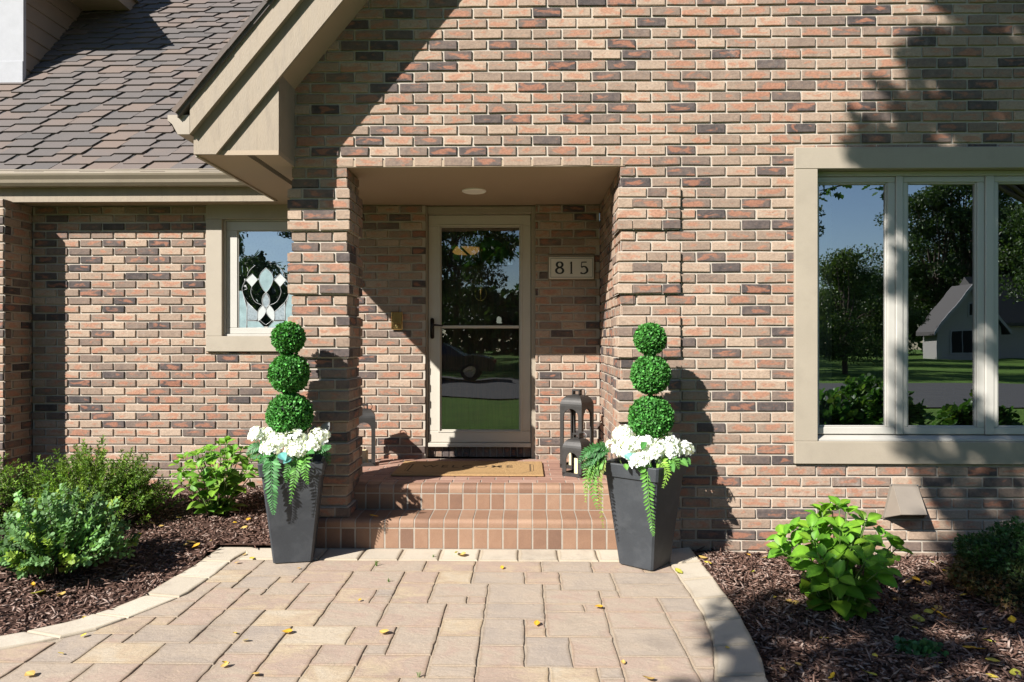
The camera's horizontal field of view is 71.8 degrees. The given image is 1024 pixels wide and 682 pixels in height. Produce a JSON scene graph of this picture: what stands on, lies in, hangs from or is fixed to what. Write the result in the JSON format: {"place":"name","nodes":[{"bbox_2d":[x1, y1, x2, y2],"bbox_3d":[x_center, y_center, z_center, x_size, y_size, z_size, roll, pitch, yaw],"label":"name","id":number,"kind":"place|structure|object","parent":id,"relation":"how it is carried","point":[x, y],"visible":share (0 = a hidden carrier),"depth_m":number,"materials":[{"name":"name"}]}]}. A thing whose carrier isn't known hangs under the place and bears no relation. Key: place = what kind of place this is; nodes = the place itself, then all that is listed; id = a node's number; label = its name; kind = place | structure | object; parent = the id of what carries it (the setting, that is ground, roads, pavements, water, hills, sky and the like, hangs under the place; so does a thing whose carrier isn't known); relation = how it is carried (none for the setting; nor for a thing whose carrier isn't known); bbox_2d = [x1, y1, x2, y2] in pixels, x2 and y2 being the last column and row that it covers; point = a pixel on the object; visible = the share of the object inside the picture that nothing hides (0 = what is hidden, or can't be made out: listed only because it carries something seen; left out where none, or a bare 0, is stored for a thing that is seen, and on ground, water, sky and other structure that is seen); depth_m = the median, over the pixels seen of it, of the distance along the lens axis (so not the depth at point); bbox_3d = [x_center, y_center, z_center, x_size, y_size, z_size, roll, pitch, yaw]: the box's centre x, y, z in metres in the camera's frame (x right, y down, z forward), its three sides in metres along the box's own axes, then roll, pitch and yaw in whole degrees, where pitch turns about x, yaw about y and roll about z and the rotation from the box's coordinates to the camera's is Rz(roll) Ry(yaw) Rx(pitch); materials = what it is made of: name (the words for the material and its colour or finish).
{"place":"outdoors","nodes":[
{"label":"outdoors","id":0,"kind":"place"},
{"bbox_2d":[0,486,270,635],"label":"mulch bed","id":1,"kind":"object","parent":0,"point":[167,571],"visible":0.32,"depth_m":4.53,"materials":[{"name":"brown wood"}]},
{"bbox_2d":[0,454,34,528],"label":"juniper shrub","id":2,"kind":"object","parent":1,"relation":"on","point":[10,485],"visible":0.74,"depth_m":5.21,"materials":[{"name":"green plant"}]},
{"bbox_2d":[0,482,142,580],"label":"spirea shrub","id":3,"kind":"object","parent":1,"relation":"on","point":[49,538],"visible":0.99,"depth_m":4.23,"materials":[{"name":"green plant"}]},
{"bbox_2d":[0,434,184,527],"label":"juniper shrub","id":4,"kind":"object","parent":1,"relation":"on","point":[88,477],"visible":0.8,"depth_m":5.19,"materials":[{"name":"green plant"}]},
{"bbox_2d":[169,436,258,515],"bbox_3d":[-2.287,1.050,5.472,0.736,0.615,0.742,0,0,1],"label":"hydrangea shrub","id":5,"kind":"object","parent":1,"relation":"on","point":[215,485],"visible":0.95,"depth_m":5.37,"materials":[{"name":"green plant"}]},
{"bbox_2d":[0,484,1023,681],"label":"mulch chips","id":6,"kind":"object","parent":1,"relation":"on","point":[905,600],"visible":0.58,"depth_m":3.81,"materials":[{"name":"brown wood"}]},
{"bbox_2d":[910,614,924,621],"bbox_3d":[2.131,1.456,3.714,0.067,0.010,0.080,4,11,25],"label":"fallen leaf","id":7,"kind":"object","parent":6,"relation":"on","point":[916,616],"visible":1,"depth_m":3.72,"materials":[{"name":"green plant"}]},
{"bbox_2d":[962,646,985,648],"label":"fallen leaf","id":8,"kind":"object","parent":6,"relation":"on","point":[973,646],"visible":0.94,"depth_m":3.36,"materials":[{"name":"plant"}]},
{"bbox_2d":[1008,615,1015,622],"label":"fallen leaf","id":9,"kind":"object","parent":6,"relation":"on","point":[1011,618],"visible":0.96,"depth_m":3.72,"materials":[{"name":"yellow plant"}]},
{"bbox_2d":[1009,668,1021,675],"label":"fallen leaf","id":10,"kind":"object","parent":6,"relation":"on","point":[1011,671],"visible":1,"depth_m":3.12,"materials":[{"name":"yellow plant"}]},
{"bbox_2d":[0,550,716,681],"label":"patio paving","id":11,"kind":"structure","parent":0,"point":[646,640],"depth_m":3.49,"materials":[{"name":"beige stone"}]},
{"bbox_2d":[24,670,34,675],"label":"fallen leaf","id":12,"kind":"object","parent":11,"relation":"on","point":[29,673],"visible":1,"depth_m":3.01,"materials":[{"name":"yellow plant"}]},
{"bbox_2d":[282,628,292,632],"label":"fallen leaf","id":13,"kind":"object","parent":11,"relation":"on","point":[287,630],"visible":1,"depth_m":3.45,"materials":[{"name":"yellow plant"}]},
{"bbox_2d":[603,457,686,570],"bbox_3d":[0.852,1.099,4.539,0.410,0.655,0.410,0,0,40],"label":"planter","id":14,"kind":"object","parent":11,"relation":"on","point":[640,545],"visible":0.74,"depth_m":4.42,"materials":[{"name":"plastic"}]},
{"bbox_2d":[578,442,679,534],"bbox_3d":[0.722,0.908,4.362,0.628,0.564,0.134,0,0,8],"label":"fern","id":15,"kind":"object","parent":14,"relation":"on","point":[596,459],"visible":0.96,"depth_m":4.40,"materials":[{"name":"plant"}]},
{"bbox_2d":[603,424,694,471],"bbox_3d":[0.880,0.697,4.489,0.542,0.329,0.408,0,0,-28],"label":"hydrangea bouquet","id":16,"kind":"object","parent":14,"relation":"on","point":[629,444],"visible":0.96,"depth_m":4.38,"materials":[{"name":"white plant"}]},
{"bbox_2d":[627,322,674,464],"bbox_3d":[0.893,0.367,4.540,0.306,0.986,0.308,0,0,1],"label":"topiary","id":17,"kind":"object","parent":14,"relation":"in","point":[650,414],"visible":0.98,"depth_m":4.46,"materials":[{"name":"plant"}]},
{"bbox_2d":[195,545,719,586],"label":"ground","id":18,"kind":"structure","parent":0,"point":[257,546],"depth_m":5.17,"materials":[{"name":"brown soil"}]},
{"bbox_2d":[0,547,767,681],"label":"kerb","id":19,"kind":"structure","parent":18,"relation":"on","point":[739,660],"depth_m":4.05,"materials":[{"name":"concrete"}]},
{"bbox_2d":[257,452,328,563],"bbox_3d":[-1.432,1.099,4.659,0.410,0.655,0.410,0,0,-11],"label":"planter","id":20,"kind":"object","parent":19,"relation":"on","point":[293,526],"visible":0.66,"depth_m":4.51,"materials":[{"name":"plastic"}]},
{"bbox_2d":[246,440,330,514],"bbox_3d":[-1.417,0.859,4.489,0.529,0.464,0.236,0,0,-17],"label":"fern","id":21,"kind":"object","parent":20,"relation":"on","point":[267,462],"visible":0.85,"depth_m":4.42,"materials":[{"name":"plant"}]},
{"bbox_2d":[248,422,330,463],"bbox_3d":[-1.430,0.701,4.600,0.501,0.322,0.434,0,0,17],"label":"hydrangea bouquet","id":22,"kind":"object","parent":20,"relation":"on","point":[313,438],"visible":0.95,"depth_m":4.50,"materials":[{"name":"white plant"}]},
{"bbox_2d":[265,321,314,462],"bbox_3d":[-1.464,0.362,4.660,0.321,0.996,0.318,0,0,1],"label":"topiary","id":23,"kind":"object","parent":20,"relation":"in","point":[289,409],"visible":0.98,"depth_m":4.58,"materials":[{"name":"plant"}]},
{"bbox_2d":[316,459,616,550],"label":"porch steps","id":24,"kind":"structure","parent":18,"relation":"on","point":[551,509],"depth_m":5.00,"materials":[{"name":"brick"}]},
{"bbox_2d":[359,403,374,465],"bbox_3d":[-1.254,0.786,5.984,0.190,0.518,0.190,0,0,-11],"label":"lantern","id":25,"kind":"object","parent":24,"relation":"on","point":[368,416],"visible":0.66,"depth_m":5.90,"materials":[{"name":"metal"}]},
{"bbox_2d":[361,449,367,462],"bbox_3d":[-1.254,0.972,5.984,0.070,0.122,0.070,0,0,1],"label":"candle","id":26,"kind":"object","parent":25,"relation":"in","point":[364,455],"visible":0.77,"depth_m":5.96,"materials":[{"name":"wax"}]},
{"bbox_2d":[391,461,543,476],"bbox_3d":[-0.340,1.036,5.748,1.182,0.016,0.612,0,0,1],"label":"doormat","id":27,"kind":"object","parent":24,"relation":"on","point":[481,468],"visible":1,"depth_m":5.70,"materials":[{"name":"brown fabric"}]},
{"bbox_2d":[562,432,590,477],"bbox_3d":[0.508,0.877,5.506,0.170,0.336,0.170,0,0,35],"label":"lantern","id":28,"kind":"object","parent":24,"relation":"on","point":[574,446],"visible":0.86,"depth_m":5.46,"materials":[{"name":"metal"}]},
{"bbox_2d":[574,457,577,473],"bbox_3d":[0.520,0.965,5.494,0.072,0.137,0.072,0,0,1],"label":"candle","id":29,"kind":"object","parent":28,"relation":"in","point":[575,465],"visible":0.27,"depth_m":5.47,"materials":[{"name":"wax"}]},
{"bbox_2d":[560,389,593,468],"bbox_3d":[0.539,0.721,5.864,0.205,0.649,0.205,0,0,35],"label":"lantern","id":30,"kind":"object","parent":24,"relation":"on","point":[579,403],"visible":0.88,"depth_m":5.83,"materials":[{"name":"metal"}]},
{"bbox_2d":[0,0,1023,556],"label":"brick house","id":31,"kind":"structure","parent":18,"relation":"on","point":[200,200],"depth_m":4.92,"materials":[{"name":"brick"}]},
{"bbox_2d":[206,205,293,351],"bbox_3d":[-2.198,-0.562,6.349,1.059,1.312,0.124,0,0,1],"label":"leaded window","id":32,"kind":"structure","parent":31,"relation":"in","point":[248,246],"depth_m":6.35,"materials":[{"name":"paint"}]},
{"bbox_2d":[391,312,402,329],"bbox_3d":[-1.022,-0.179,6.276,0.100,0.159,0.027,0,0,1],"label":"door intercom","id":33,"kind":"object","parent":31,"relation":"attached to","point":[396,320],"depth_m":6.27,"materials":[{"name":"gold metal"}]},
{"bbox_2d":[453,240,478,254],"bbox_3d":[-0.545,-1.095,8.211,0.400,0.187,0.400,0,0,1],"label":"ceiling lamp","id":34,"kind":"object","parent":31,"relation":"hanging from","point":[470,249],"visible":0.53,"depth_m":8.09,"materials":[{"name":"beige glass"}]},
{"bbox_2d":[428,215,530,441],"bbox_3d":[-0.292,-0.110,6.318,0.917,2.036,0.102,0,0,1],"label":"storm door","id":35,"kind":"structure","parent":31,"relation":"in","point":[436,223],"depth_m":6.33,"materials":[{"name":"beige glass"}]},
{"bbox_2d":[442,228,518,428],"bbox_3d":[-0.289,-0.111,6.469,0.937,2.139,0.084,0,0,1],"label":"entry door","id":36,"kind":"structure","parent":31,"relation":"in","point":[480,366],"depth_m":6.46,"materials":[{"name":"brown wood"}]},
{"bbox_2d":[548,254,594,279],"bbox_3d":[0.524,-0.655,6.249,0.416,0.224,0.026,0,0,1],"label":"house number sign","id":37,"kind":"object","parent":31,"relation":"attached to","point":[571,266],"visible":1,"depth_m":6.24,"materials":[{"name":"beige stone"}]},
{"bbox_2d":[819,185,831,424],"bbox_3d":[2.204,-0.080,5.161,0.260,2.180,0.036,0,0,1],"label":"curtain","id":38,"kind":"object","parent":31,"relation":"hanging from","point":[825,304],"visible":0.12,"depth_m":5.15,"materials":[{"name":"fabric"}]},
{"bbox_2d":[882,484,926,518],"bbox_3d":[2.688,1.100,4.773,0.292,0.238,0.158,0,0,1],"label":"wall vent hood","id":39,"kind":"object","parent":31,"relation":"attached to","point":[904,501],"depth_m":4.79,"materials":[{"name":"paint"}]},
{"bbox_2d":[793,146,1023,464],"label":"picture window","id":40,"kind":"structure","parent":31,"relation":"in","point":[895,441],"depth_m":4.86,"materials":[{"name":"paint"}]},
{"bbox_2d":[865,367,962,424],"bbox_3d":[3.099,0.622,5.465,0.540,0.859,0.540,0,0,10],"label":"wicker chair","id":41,"kind":"object","parent":31,"relation":"in","point":[931,415],"visible":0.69,"depth_m":5.23,"materials":[{"name":"brown wicker"}]},
{"bbox_2d":[947,366,1023,425],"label":"wicker chair","id":42,"kind":"object","parent":31,"relation":"in","point":[966,387],"visible":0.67,"depth_m":5.30,"materials":[{"name":"brown wicker"}]},
{"bbox_2d":[693,551,1023,681],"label":"mulch bed","id":43,"kind":"object","parent":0,"point":[795,672],"visible":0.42,"depth_m":3.55,"materials":[{"name":"brown wood"}]},
{"bbox_2d":[766,496,912,620],"bbox_3d":[1.791,1.194,3.882,0.759,0.616,0.747,0,0,1],"label":"hydrangea shrub","id":44,"kind":"object","parent":43,"relation":"on","point":[842,585],"visible":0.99,"depth_m":3.79,"materials":[{"name":"green plant"}]},
{"bbox_2d":[893,635,948,656],"bbox_3d":[1.926,1.464,3.366,0.260,0.103,0.181,0,0,1],"label":"ground weed","id":45,"kind":"object","parent":43,"relation":"on","point":[923,646],"visible":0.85,"depth_m":3.34,"materials":[{"name":"green plant"}]},
{"bbox_2d":[924,608,933,612],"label":"fallen leaf","id":46,"kind":"object","parent":43,"relation":"on","point":[926,610],"visible":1,"depth_m":3.81,"materials":[{"name":"plant"}]},
{"bbox_2d":[941,514,1023,612],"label":"cypress shrub","id":47,"kind":"object","parent":43,"relation":"on","point":[993,567],"visible":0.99,"depth_m":4.07,"materials":[{"name":"green plant"}]},
{"bbox_2d":[985,658,998,661],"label":"fallen leaf","id":48,"kind":"object","parent":43,"relation":"on","point":[994,659],"visible":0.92,"depth_m":3.25,"materials":[{"name":"yellow plant"}]}
]}

